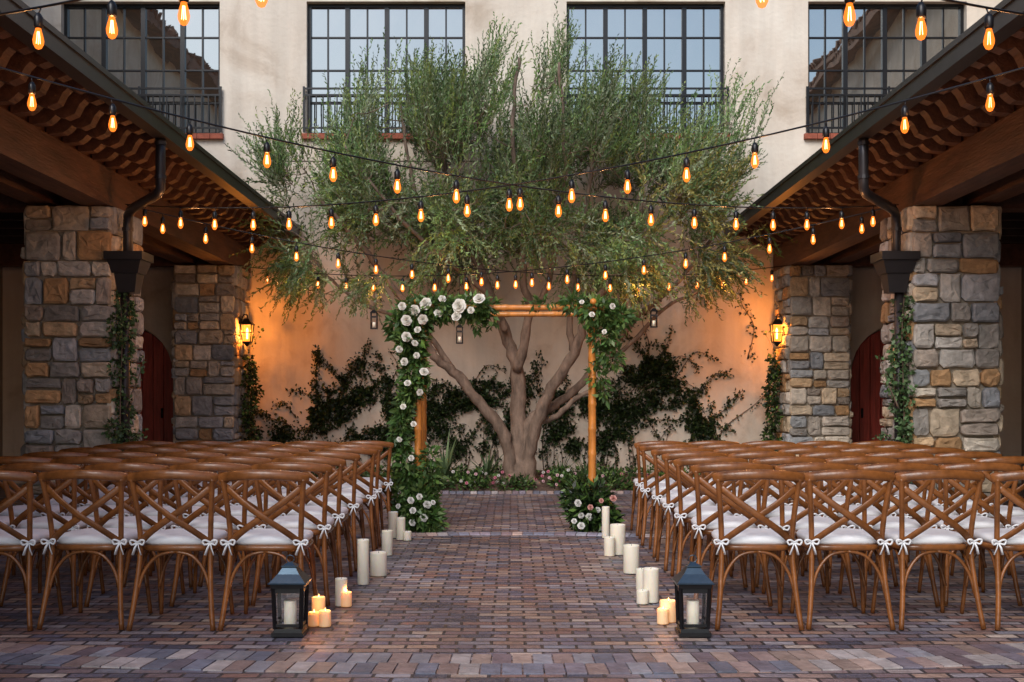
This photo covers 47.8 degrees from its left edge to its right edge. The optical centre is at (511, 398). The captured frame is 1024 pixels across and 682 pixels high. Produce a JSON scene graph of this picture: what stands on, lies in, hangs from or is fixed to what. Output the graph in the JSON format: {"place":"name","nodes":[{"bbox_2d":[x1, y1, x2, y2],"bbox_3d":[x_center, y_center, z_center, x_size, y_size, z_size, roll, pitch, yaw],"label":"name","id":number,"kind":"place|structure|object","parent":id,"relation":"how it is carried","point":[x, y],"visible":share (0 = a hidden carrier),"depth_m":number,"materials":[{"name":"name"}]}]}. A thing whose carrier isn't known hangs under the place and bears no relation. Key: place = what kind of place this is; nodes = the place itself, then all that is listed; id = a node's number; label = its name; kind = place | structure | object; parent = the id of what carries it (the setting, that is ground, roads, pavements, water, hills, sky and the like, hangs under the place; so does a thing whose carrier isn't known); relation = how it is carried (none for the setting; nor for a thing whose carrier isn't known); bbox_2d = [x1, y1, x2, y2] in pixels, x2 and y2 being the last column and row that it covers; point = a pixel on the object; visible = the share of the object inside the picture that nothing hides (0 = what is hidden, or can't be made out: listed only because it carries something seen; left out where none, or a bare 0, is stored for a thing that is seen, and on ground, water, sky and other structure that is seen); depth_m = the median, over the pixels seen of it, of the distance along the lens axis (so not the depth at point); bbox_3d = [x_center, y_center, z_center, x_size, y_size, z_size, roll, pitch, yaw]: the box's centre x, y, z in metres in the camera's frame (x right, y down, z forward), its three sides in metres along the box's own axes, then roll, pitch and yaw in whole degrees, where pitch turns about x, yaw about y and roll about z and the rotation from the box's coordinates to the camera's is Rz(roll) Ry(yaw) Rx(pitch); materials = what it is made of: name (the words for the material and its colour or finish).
{"place":"outdoors","nodes":[
{"label":"outdoors","id":0,"kind":"place"},
{"bbox_2d":[0,268,2,482],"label":"arcade wall","id":1,"kind":"structure","parent":0,"point":[1,361],"depth_m":17.66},
{"bbox_2d":[0,213,23,243],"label":"arcade ceiling","id":2,"kind":"structure","parent":0,"point":[11,228],"depth_m":14.96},
{"bbox_2d":[0,483,1023,681],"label":"brick paving","id":3,"kind":"structure","parent":0,"point":[510,594],"depth_m":7.02,"materials":[{"name":"brick"}]},
{"bbox_2d":[0,470,63,630],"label":"cross back chair","id":4,"kind":"object","parent":3,"relation":"on","point":[29,538],"visible":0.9,"depth_m":6.50,"materials":[{"name":"brown wood"}]},
{"bbox_2d":[0,456,70,575],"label":"cross back chair","id":5,"kind":"object","parent":3,"relation":"on","point":[18,509],"visible":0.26,"depth_m":7.99,"materials":[{"name":"brown wood"}]},
{"bbox_2d":[0,462,104,606],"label":"cross back chair","id":6,"kind":"object","parent":3,"relation":"on","point":[19,522],"visible":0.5,"depth_m":7.22,"materials":[{"name":"brown wood"}]},
{"bbox_2d":[22,451,105,568],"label":"cross back chair","id":7,"kind":"object","parent":3,"relation":"on","point":[58,454],"visible":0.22,"depth_m":8.69,"materials":[{"name":"brown wood"}]},
{"bbox_2d":[20,205,144,498],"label":"stone pillar","id":8,"kind":"structure","parent":3,"relation":"on","point":[69,391],"depth_m":11.47,"materials":[{"name":"stone"}]},
{"bbox_2d":[0,105,250,272],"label":"arcade beams","id":9,"kind":"structure","parent":8,"relation":"on","point":[39,166],"depth_m":11.42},
{"bbox_2d":[101,290,149,484],"bbox_3d":[-3.866,0.122,11.583,0.496,2.407,0.698,0,0,-13],"label":"climbing vine","id":10,"kind":"object","parent":8,"relation":"attached to","point":[120,312],"visible":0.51,"depth_m":11.49,"materials":[{"name":"green plant"}]},
{"bbox_2d":[50,456,129,586],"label":"cross back chair","id":11,"kind":"object","parent":3,"relation":"on","point":[103,509],"visible":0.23,"depth_m":7.96,"materials":[{"name":"brown wood"}]},
{"bbox_2d":[37,469,152,629],"bbox_3d":[-2.410,0.847,6.719,0.518,0.904,0.570,0,0,2],"label":"cross back chair","id":12,"kind":"object","parent":3,"relation":"on","point":[94,539],"visible":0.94,"depth_m":6.53,"materials":[{"name":"brown wood"}]},
{"bbox_2d":[87,451,167,571],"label":"cross back chair","id":13,"kind":"object","parent":3,"relation":"on","point":[120,454],"visible":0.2,"depth_m":8.66,"materials":[{"name":"brown wood"}]},
{"bbox_2d":[84,462,184,606],"bbox_3d":[-2.405,0.847,7.417,0.518,0.904,0.570,0,0,1],"label":"cross back chair","id":14,"kind":"object","parent":3,"relation":"on","point":[107,521],"visible":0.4,"depth_m":7.21,"materials":[{"name":"brown wood"}]},
{"bbox_2d":[121,456,207,587],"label":"cross back chair","id":15,"kind":"object","parent":3,"relation":"on","point":[172,506],"visible":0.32,"depth_m":7.94,"materials":[{"name":"brown wood"}]},
{"bbox_2d":[126,470,234,630],"bbox_3d":[-1.901,0.847,6.690,0.518,0.904,0.570,0,0,1],"label":"cross back chair","id":16,"kind":"object","parent":3,"relation":"on","point":[181,540],"visible":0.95,"depth_m":6.50,"materials":[{"name":"brown wood"}]},
{"bbox_2d":[157,451,236,570],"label":"cross back chair","id":17,"kind":"object","parent":3,"relation":"on","point":[191,455],"visible":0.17,"depth_m":8.68,"materials":[{"name":"brown wood"}]},
{"bbox_2d":[171,265,250,473],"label":"stone pillar","id":18,"kind":"structure","parent":3,"relation":"on","point":[209,304],"depth_m":16.58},
{"bbox_2d":[239,326,264,440],"bbox_3d":[-3.813,0.126,17.033,0.380,2.432,1.069,0,0,0],"label":"climbing vine","id":19,"kind":"object","parent":18,"relation":"attached to","point":[249,421],"visible":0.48,"depth_m":16.89,"materials":[{"name":"green plant"}]},
{"bbox_2d":[238,205,896,291],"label":"string lights","id":20,"kind":"object","parent":18,"relation":"attached to","point":[724,250],"visible":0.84,"depth_m":13.33,"materials":[{"name":"orange glass"}]},
{"bbox_2d":[169,462,261,606],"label":"cross back chair","id":21,"kind":"object","parent":3,"relation":"on","point":[193,519],"visible":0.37,"depth_m":7.23,"materials":[{"name":"brown wood"}]},
{"bbox_2d":[198,456,281,586],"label":"cross back chair","id":22,"kind":"object","parent":3,"relation":"on","point":[236,510],"visible":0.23,"depth_m":7.97,"materials":[{"name":"brown wood"}]},
{"bbox_2d":[226,451,292,560],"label":"cross back chair","id":23,"kind":"object","parent":3,"relation":"on","point":[272,500],"visible":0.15,"depth_m":8.70,"materials":[{"name":"brown wood"}]},
{"bbox_2d":[218,470,317,630],"bbox_3d":[-1.391,0.847,6.688,0.518,0.904,0.570,0,0,1],"label":"cross back chair","id":24,"kind":"object","parent":3,"relation":"on","point":[247,539],"visible":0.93,"depth_m":6.50,"materials":[{"name":"brown wood"}]},
{"bbox_2d":[268,555,311,636],"bbox_3d":[-1.220,1.077,6.360,0.208,0.435,0.208,0,0,0],"label":"floor lantern","id":25,"kind":"object","parent":3,"relation":"on","point":[291,577],"visible":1,"depth_m":6.29,"materials":[{"name":"black metal"}]},
{"bbox_2d":[250,462,337,605],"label":"cross back chair","id":26,"kind":"object","parent":3,"relation":"on","point":[322,526],"visible":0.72,"depth_m":7.26,"materials":[{"name":"brown wood"}]},
{"bbox_2d":[271,456,352,576],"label":"cross back chair","id":27,"kind":"object","parent":3,"relation":"on","point":[338,512],"visible":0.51,"depth_m":7.96,"materials":[{"name":"brown wood"}]},
{"bbox_2d":[293,451,364,571],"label":"cross back chair","id":28,"kind":"object","parent":3,"relation":"on","point":[353,504],"visible":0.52,"depth_m":8.71,"materials":[{"name":"brown wood"}]},
{"bbox_2d":[314,447,377,556],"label":"cross back chair","id":29,"kind":"object","parent":3,"relation":"on","point":[369,496],"visible":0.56,"depth_m":9.49,"materials":[{"name":"brown wood"}]},
{"bbox_2d":[324,444,383,545],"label":"cross back chair","id":30,"kind":"object","parent":3,"relation":"on","point":[377,487],"visible":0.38,"depth_m":10.18,"materials":[{"name":"brown wood"}]},
{"bbox_2d":[357,539,368,584],"bbox_3d":[-1.037,1.135,8.058,0.082,0.317,0.082,0,0,0],"label":"pillar candle","id":31,"kind":"object","parent":3,"relation":"on","point":[362,561],"visible":1,"depth_m":8.02,"materials":[{"name":"wax"}]},
{"bbox_2d":[339,440,393,534],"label":"cross back chair","id":32,"kind":"object","parent":3,"relation":"on","point":[385,483],"visible":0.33,"depth_m":10.96,"materials":[{"name":"brown wood"}]},
{"bbox_2d":[383,477,449,532],"bbox_3d":[-0.960,1.075,11.439,0.735,0.631,0.707,0,0,0],"label":"flower arrangement","id":33,"kind":"object","parent":3,"relation":"on","point":[429,512],"visible":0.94,"depth_m":11.26,"materials":[{"name":"green plant"}]},
{"bbox_2d":[362,470,653,491],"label":"planting bed soil","id":34,"kind":"structure","parent":3,"relation":"on","point":[544,486],"depth_m":16.05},
{"bbox_2d":[311,463,700,492],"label":"ground cover plants","id":35,"kind":"object","parent":34,"relation":"on","point":[468,478],"visible":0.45,"depth_m":16.00,"materials":[{"name":"green plant"}]},
{"bbox_2d":[224,1,799,486],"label":"olive tree","id":36,"kind":"object","parent":34,"relation":"on","point":[454,107],"visible":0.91,"depth_m":15.45,"materials":[{"name":"green plant"}]},
{"bbox_2d":[381,279,641,515],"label":"wedding arch","id":37,"kind":"structure","parent":3,"relation":"on","point":[416,316],"depth_m":11.40,"materials":[{"name":"plant"}]},
{"bbox_2d":[0,532,1023,674],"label":"paver border","id":38,"kind":"object","parent":3,"relation":"on","point":[326,662],"visible":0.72,"depth_m":5.71,"materials":[{"name":"brick"}]},
{"bbox_2d":[551,475,633,532],"bbox_3d":[0.726,1.065,11.368,0.855,0.698,1.100,0,0,-23],"label":"flower arrangement","id":39,"kind":"object","parent":3,"relation":"on","point":[582,505],"visible":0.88,"depth_m":11.29,"materials":[{"name":"green plant"}]},
{"bbox_2d":[623,544,638,573],"bbox_3d":[0.886,1.188,8.582,0.120,0.212,0.120,0,0,0],"label":"pillar candle","id":40,"kind":"object","parent":3,"relation":"on","point":[630,558],"visible":0.94,"depth_m":8.53,"materials":[{"name":"wax"}]},
{"bbox_2d":[643,567,658,602],"bbox_3d":[0.883,1.184,7.356,0.103,0.219,0.103,0,0,0],"label":"pillar candle","id":41,"kind":"object","parent":3,"relation":"on","point":[651,579],"visible":0.91,"depth_m":7.31,"materials":[{"name":"wax"}]},
{"bbox_2d":[630,441,687,535],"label":"cross back chair","id":42,"kind":"object","parent":3,"relation":"on","point":[638,482],"visible":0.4,"depth_m":10.92,"materials":[{"name":"brown wood"}]},
{"bbox_2d":[638,444,697,545],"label":"cross back chair","id":43,"kind":"object","parent":3,"relation":"on","point":[647,489],"visible":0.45,"depth_m":10.21,"materials":[{"name":"brown wood"}]},
{"bbox_2d":[648,447,713,557],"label":"cross back chair","id":44,"kind":"object","parent":3,"relation":"on","point":[657,494],"visible":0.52,"depth_m":9.47,"materials":[{"name":"brown wood"}]},
{"bbox_2d":[656,451,728,570],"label":"cross back chair","id":45,"kind":"object","parent":3,"relation":"on","point":[668,504],"visible":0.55,"depth_m":8.74,"materials":[{"name":"brown wood"}]},
{"bbox_2d":[672,555,714,636],"bbox_3d":[0.995,1.077,6.360,0.208,0.435,0.208,0,0,0],"label":"floor lantern","id":46,"kind":"object","parent":3,"relation":"on","point":[690,577],"visible":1,"depth_m":6.29,"materials":[{"name":"black metal"}]},
{"bbox_2d":[670,456,747,587],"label":"cross back chair","id":47,"kind":"object","parent":3,"relation":"on","point":[684,516],"visible":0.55,"depth_m":7.96,"materials":[{"name":"brown wood"}]},
{"bbox_2d":[689,462,773,606],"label":"cross back chair","id":48,"kind":"object","parent":3,"relation":"on","point":[702,526],"visible":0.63,"depth_m":7.25,"materials":[{"name":"brown wood"}]},
{"bbox_2d":[709,469,804,630],"bbox_3d":[1.393,0.847,6.705,0.518,0.904,0.570,0,0,2],"label":"cross back chair","id":49,"kind":"object","parent":3,"relation":"on","point":[776,539],"visible":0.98,"depth_m":6.51,"materials":[{"name":"brown wood"}]},
{"bbox_2d":[728,451,795,570],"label":"cross back chair","id":50,"kind":"object","parent":3,"relation":"on","point":[750,500],"visible":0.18,"depth_m":8.71,"materials":[{"name":"brown wood"}]},
{"bbox_2d":[744,456,826,586],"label":"cross back chair","id":51,"kind":"object","parent":3,"relation":"on","point":[782,460],"visible":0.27,"depth_m":7.95,"materials":[{"name":"brown wood"}]},
{"bbox_2d":[762,462,857,607],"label":"cross back chair","id":52,"kind":"object","parent":3,"relation":"on","point":[782,521],"visible":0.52,"depth_m":7.21,"materials":[{"name":"brown wood"}]},
{"bbox_2d":[772,265,852,455],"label":"stone pillar","id":53,"kind":"structure","parent":3,"relation":"on","point":[813,306],"depth_m":16.58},
{"bbox_2d":[127,205,785,291],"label":"string lights","id":54,"kind":"object","parent":53,"relation":"attached to","point":[251,249],"visible":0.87,"depth_m":13.34,"materials":[{"name":"black glass"}]},
{"bbox_2d":[759,331,782,469],"bbox_3d":[3.830,0.162,17.035,0.419,2.346,1.034,0,0,0],"label":"climbing vine","id":55,"kind":"object","parent":53,"relation":"attached to","point":[773,375],"visible":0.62,"depth_m":16.98,"materials":[{"name":"green plant"}]},
{"bbox_2d":[798,451,865,570],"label":"cross back chair","id":56,"kind":"object","parent":3,"relation":"on","point":[827,455],"visible":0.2,"depth_m":8.69,"materials":[{"name":"brown wood"}]},
{"bbox_2d":[790,469,895,629],"bbox_3d":[1.903,0.847,6.713,0.518,0.904,0.570,0,0,1],"label":"cross back chair","id":57,"kind":"object","parent":3,"relation":"on","point":[852,541],"visible":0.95,"depth_m":6.52,"materials":[{"name":"brown wood"}]},
{"bbox_2d":[814,456,898,586],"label":"cross back chair","id":58,"kind":"object","parent":3,"relation":"on","point":[876,510],"visible":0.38,"depth_m":7.98,"materials":[{"name":"brown wood"}]},
{"bbox_2d":[838,462,939,607],"bbox_3d":[2.405,0.847,7.421,0.517,0.904,0.570,0,0,-3],"label":"cross back chair","id":59,"kind":"object","parent":3,"relation":"on","point":[917,521],"visible":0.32,"depth_m":7.21,"materials":[{"name":"brown wood"}]},
{"bbox_2d":[852,451,933,568],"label":"cross back chair","id":60,"kind":"object","parent":3,"relation":"on","point":[900,454],"visible":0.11,"depth_m":8.66,"materials":[{"name":"brown wood"}]},
{"bbox_2d":[870,469,985,629],"bbox_3d":[2.405,0.847,6.721,0.518,0.904,0.570,0,0,-3],"label":"cross back chair","id":61,"kind":"object","parent":3,"relation":"on","point":[927,539],"visible":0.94,"depth_m":6.54,"materials":[{"name":"brown wood"}]},
{"bbox_2d":[886,456,974,586],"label":"cross back chair","id":62,"kind":"object","parent":3,"relation":"on","point":[919,509],"visible":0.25,"depth_m":7.95,"materials":[{"name":"brown wood"}]},
{"bbox_2d":[879,206,1004,504],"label":"stone pillar","id":63,"kind":"structure","parent":3,"relation":"on","point":[955,289],"depth_m":11.47,"materials":[{"name":"stone"}]},
{"bbox_2d":[871,295,918,482],"bbox_3d":[3.897,0.122,11.615,0.543,2.435,0.699,0,0,18],"label":"climbing vine","id":64,"kind":"object","parent":63,"relation":"attached to","point":[904,398],"visible":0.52,"depth_m":11.49,"materials":[{"name":"green plant"}]},
{"bbox_2d":[773,105,1023,271],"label":"arcade beams","id":65,"kind":"structure","parent":63,"relation":"on","point":[983,166],"depth_m":11.43,"materials":[{"name":"wood"}]},
{"bbox_2d":[916,451,1001,570],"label":"cross back chair","id":66,"kind":"object","parent":3,"relation":"on","point":[955,498],"visible":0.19,"depth_m":8.71,"materials":[{"name":"brown wood"}]},
{"bbox_2d":[917,462,1022,605],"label":"cross back chair","id":67,"kind":"object","parent":3,"relation":"on","point":[963,521],"visible":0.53,"depth_m":7.25,"materials":[{"name":"brown wood"}]},
{"bbox_2d":[950,456,1023,586],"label":"cross back chair","id":68,"kind":"object","parent":3,"relation":"on","point":[1016,511],"visible":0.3,"depth_m":7.98,"materials":[{"name":"brown wood"}]},
{"bbox_2d":[960,470,1023,630],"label":"cross back chair","id":69,"kind":"object","parent":3,"relation":"on","point":[997,539],"visible":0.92,"depth_m":6.52,"materials":[{"name":"brown wood"}]},
{"bbox_3d":[-5.646,-3.509,5.700,4.328,1.761,23.247,0,0,0],"label":"arcade","id":70,"kind":"object","parent":3,"relation":"on","visible":0},
{"bbox_2d":[0,27,284,248],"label":"rafter tails","id":71,"kind":"object","parent":70,"relation":"attached to","point":[72,117],"visible":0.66,"depth_m":10.70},
{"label":"eave boards","id":72,"kind":"object","parent":70,"relation":"attached to","visible":0},
{"bbox_2d":[0,0,300,441],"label":"gutter and downspout","id":73,"kind":"object","parent":72,"relation":"attached to","point":[128,265],"visible":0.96,"depth_m":10.93,"materials":[{"name":"brown metal"}]},
{"bbox_2d":[125,67,1023,229],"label":"string lights","id":74,"kind":"object","parent":73,"relation":"hanging from","point":[989,105],"visible":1,"depth_m":8.34,"materials":[{"name":"black glass"}]},
{"bbox_3d":[5.646,-3.509,5.700,4.328,1.761,23.247,0,0,0],"label":"arcade","id":75,"kind":"object","parent":3,"relation":"on","visible":0},
{"bbox_2d":[737,27,1023,248],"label":"rafter tails","id":76,"kind":"object","parent":75,"relation":"attached to","point":[938,122],"visible":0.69,"depth_m":10.70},
{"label":"eave boards","id":77,"kind":"object","parent":75,"relation":"attached to","visible":0},
{"bbox_2d":[724,0,1023,472],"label":"gutter and downspout","id":78,"kind":"object","parent":77,"relation":"attached to","point":[895,265],"visible":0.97,"depth_m":10.93,"materials":[{"name":"brown metal"}]},
{"bbox_2d":[0,67,898,230],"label":"string lights","id":79,"kind":"object","parent":78,"relation":"attached to","point":[32,105],"visible":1,"depth_m":8.36,"materials":[{"name":"black glass"}]},
{"bbox_2d":[999,213,1023,243],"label":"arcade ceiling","id":80,"kind":"structure","parent":0,"point":[1012,228],"depth_m":14.96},
{"bbox_2d":[1021,268,1023,483],"bbox_3d":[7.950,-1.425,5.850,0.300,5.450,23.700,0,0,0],"label":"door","id":81,"kind":"structure","parent":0,"point":[1022,363],"depth_m":17.66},
{"bbox_3d":[4.415,-0.307,6.636,1.000,3.217,0.999,0,0,0],"label":"stone pillar","id":82,"kind":"object","parent":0,"visible":0},
{"bbox_2d":[0,0,267,49],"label":"string lights","id":83,"kind":"object","parent":82,"relation":"attached to","point":[112,28],"visible":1,"depth_m":5.21,"materials":[{"name":"orange glass"}]},
{"bbox_3d":[-4.415,-0.307,6.636,1.002,3.217,1.001,0,0,0],"label":"stone pillar","id":84,"kind":"object","parent":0,"visible":0},
{"bbox_2d":[756,0,1023,49],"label":"string lights","id":85,"kind":"object","parent":84,"relation":"attached to","point":[849,16],"visible":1,"depth_m":5.24,"materials":[{"name":"orange glass"}]},
{"label":"ground","id":86,"kind":"structure","parent":0,"visible":0},
{"bbox_2d":[3,0,1020,482],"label":"wall","id":87,"kind":"structure","parent":86,"relation":"on","point":[263,50],"depth_m":17.70,"materials":[{"name":"paint"}]},
{"bbox_2d":[64,4,219,132],"bbox_3d":[-5.690,-5.065,17.870,2.430,2.030,0.100,0,0,0],"label":"window frame","id":88,"kind":"object","parent":87,"relation":"attached to","point":[143,38],"visible":0.58,"depth_m":17.82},
{"bbox_2d":[69,8,217,132],"bbox_3d":[-5.690,-5.065,17.870,2.430,2.030,0.004,0,0,0],"label":"window glass","id":89,"kind":"object","parent":88,"relation":"in","point":[193,47],"visible":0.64,"depth_m":17.87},
{"bbox_2d":[136,330,172,441],"bbox_3d":[-5.956,0.092,17.865,1.468,2.377,0.110,0,0,0],"label":"arched door","id":90,"kind":"structure","parent":87,"relation":"attached to","point":[156,388],"depth_m":17.86,"materials":[{"name":"red wood"}]},
{"bbox_2d":[185,133,223,139],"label":"brick sill","id":91,"kind":"structure","parent":87,"relation":"attached to","point":[207,136],"depth_m":17.62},
{"bbox_2d":[129,86,221,132],"bbox_3d":[-5.690,-4.410,17.662,2.522,0.700,0.076,0,0,0],"label":"balcony railing","id":92,"kind":"object","parent":91,"relation":"on","point":[139,88],"visible":0.34,"depth_m":17.63,"materials":[{"name":"black metal"}]},
{"bbox_2d":[252,338,450,473],"bbox_3d":[-2.720,0.177,17.653,3.631,2.220,0.196,0,0,0],"label":"climbing vine","id":93,"kind":"object","parent":87,"relation":"attached to","point":[324,415],"visible":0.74,"depth_m":17.64,"materials":[{"name":"green plant"}]},
{"bbox_2d":[302,133,425,139],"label":"brick sill","id":94,"kind":"structure","parent":87,"relation":"attached to","point":[397,136],"depth_m":17.62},
{"bbox_2d":[303,86,414,132],"bbox_3d":[-1.930,-4.410,17.662,2.522,0.700,0.076,0,0,0],"label":"balcony railing","id":95,"kind":"object","parent":94,"relation":"on","point":[336,95],"visible":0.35,"depth_m":17.63,"materials":[{"name":"black metal"}]},
{"bbox_2d":[308,4,464,133],"bbox_3d":[-1.930,-5.065,17.870,2.430,2.030,0.100,0,0,0],"label":"window frame","id":96,"kind":"object","parent":87,"relation":"attached to","point":[347,37],"visible":0.52,"depth_m":17.82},
{"bbox_2d":[312,8,461,132],"bbox_3d":[-1.930,-5.065,17.870,2.430,2.030,0.004,0,0,0],"label":"window glass","id":97,"kind":"object","parent":96,"relation":"in","point":[376,22],"visible":0.52,"depth_m":17.87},
{"bbox_2d":[387,350,547,470],"bbox_3d":[-0.703,0.280,17.656,2.503,2.058,0.196,0,0,0],"label":"climbing vine","id":98,"kind":"object","parent":87,"relation":"attached to","point":[456,400],"visible":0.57,"depth_m":17.64,"materials":[{"name":"green plant"}]},
{"bbox_2d":[505,281,771,473],"bbox_3d":[1.980,-0.292,17.653,4.188,3.267,0.204,0,0,0],"label":"climbing vine","id":99,"kind":"object","parent":87,"relation":"attached to","point":[656,368],"visible":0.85,"depth_m":17.64,"materials":[{"name":"green plant"}]},
{"bbox_2d":[567,4,723,133],"bbox_3d":[2.050,-5.065,17.870,2.430,2.030,0.100,0,0,0],"label":"window frame","id":100,"kind":"object","parent":87,"relation":"attached to","point":[644,37],"visible":0.51,"depth_m":17.82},
{"bbox_2d":[569,8,719,132],"bbox_3d":[2.050,-5.065,17.870,2.430,2.030,0.004,0,0,0],"label":"window glass","id":101,"kind":"object","parent":100,"relation":"in","point":[673,28],"visible":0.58,"depth_m":17.87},
{"bbox_2d":[635,133,729,139],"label":"brick sill","id":102,"kind":"structure","parent":87,"relation":"attached to","point":[690,137],"depth_m":17.62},
{"bbox_2d":[564,86,728,130],"bbox_3d":[2.050,-4.410,17.662,2.522,0.700,0.076,0,0,0],"label":"balcony railing","id":103,"kind":"object","parent":102,"relation":"on","point":[693,88],"visible":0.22,"depth_m":17.63,"materials":[{"name":"black metal"}]},
{"bbox_2d":[804,133,838,139],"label":"brick sill","id":104,"kind":"structure","parent":87,"relation":"attached to","point":[812,136],"depth_m":17.62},
{"bbox_2d":[806,86,894,132],"bbox_3d":[5.750,-4.410,17.662,2.522,0.700,0.076,0,0,0],"label":"balcony railing","id":105,"kind":"object","parent":104,"relation":"on","point":[888,88],"visible":0.38,"depth_m":17.63,"materials":[{"name":"black metal"}]},
{"bbox_2d":[851,330,885,464],"bbox_3d":[5.944,0.092,17.865,1.468,2.377,0.110,0,0,0],"label":"arched door","id":106,"kind":"structure","parent":87,"relation":"attached to","point":[866,399],"depth_m":17.86,"materials":[{"name":"red wood"}]},
{"bbox_2d":[808,4,963,133],"bbox_3d":[5.750,-5.065,17.870,2.430,2.030,0.100,0,0,0],"label":"window frame","id":107,"kind":"object","parent":87,"relation":"attached to","point":[845,38],"visible":0.48,"depth_m":17.82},
{"bbox_2d":[809,8,958,132],"bbox_3d":[5.750,-5.065,17.870,2.430,2.030,0.004,0,0,0],"label":"window glass","id":108,"kind":"object","parent":107,"relation":"in","point":[873,46],"visible":0.56,"depth_m":17.87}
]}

